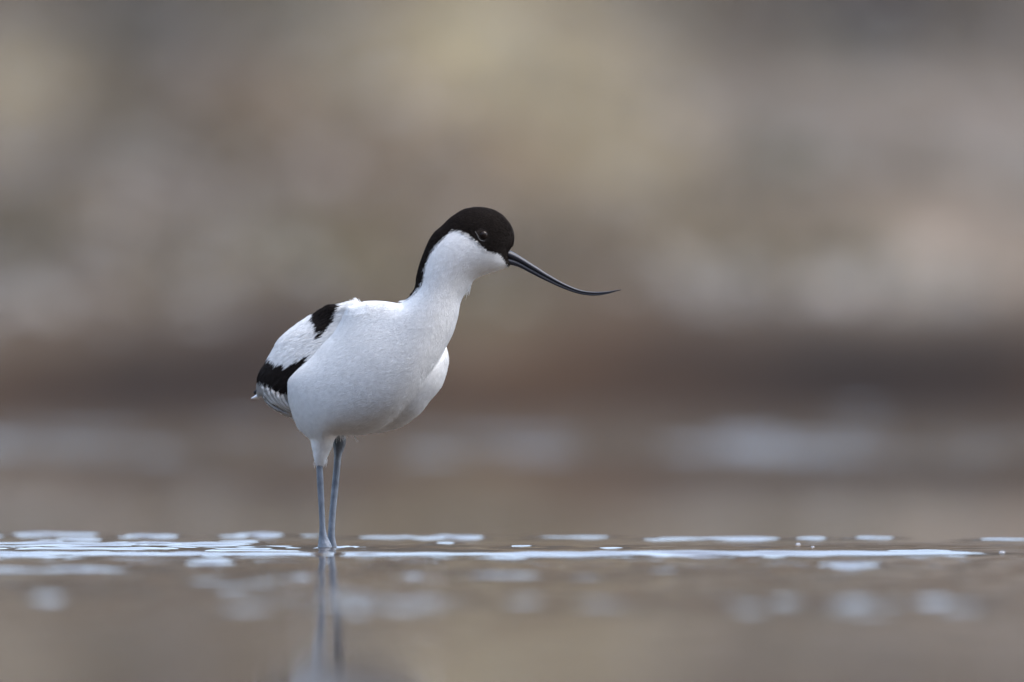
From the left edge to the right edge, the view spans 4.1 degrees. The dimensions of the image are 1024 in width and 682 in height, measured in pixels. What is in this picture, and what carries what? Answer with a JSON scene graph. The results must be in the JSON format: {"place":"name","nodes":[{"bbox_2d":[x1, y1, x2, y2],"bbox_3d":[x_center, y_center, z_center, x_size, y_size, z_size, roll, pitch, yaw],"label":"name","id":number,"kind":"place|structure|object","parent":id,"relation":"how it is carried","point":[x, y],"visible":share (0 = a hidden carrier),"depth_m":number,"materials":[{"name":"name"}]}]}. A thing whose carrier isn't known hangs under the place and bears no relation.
{"place":"outdoors","nodes":[
{"label":"outdoors","id":0,"kind":"place"},
{"bbox_2d":[0,415,1023,681],"bbox_3d":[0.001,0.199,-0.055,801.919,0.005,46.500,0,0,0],"label":"water","id":1,"kind":"structure","parent":0,"point":[466,549],"depth_m":10.58,"materials":[{"name":"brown liquid"}]},
{"bbox_2d":[251,207,619,547],"bbox_3d":[-0.068,0.038,10.684,0.287,0.275,0.093,0,0,23],"label":"avocet","id":2,"kind":"object","parent":1,"relation":"on","point":[329,376],"visible":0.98,"depth_m":10.66,"materials":[{"name":"white"}]},
{"bbox_2d":[0,0,1023,417],"bbox_3d":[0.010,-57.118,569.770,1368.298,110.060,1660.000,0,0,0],"label":"ground","id":3,"kind":"structure","parent":0,"point":[644,348],"depth_m":27.41,"materials":[{"name":"soil"}]},
{"bbox_2d":[0,0,1023,303],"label":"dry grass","id":4,"kind":"structure","parent":3,"relation":"on","point":[752,254],"depth_m":31.39,"materials":[{"name":"beige plant"}]},
{"bbox_2d":[0,0,1023,360],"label":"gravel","id":5,"kind":"structure","parent":3,"relation":"on","point":[38,298],"depth_m":31.11,"materials":[{"name":"grey gravel"}]}
]}

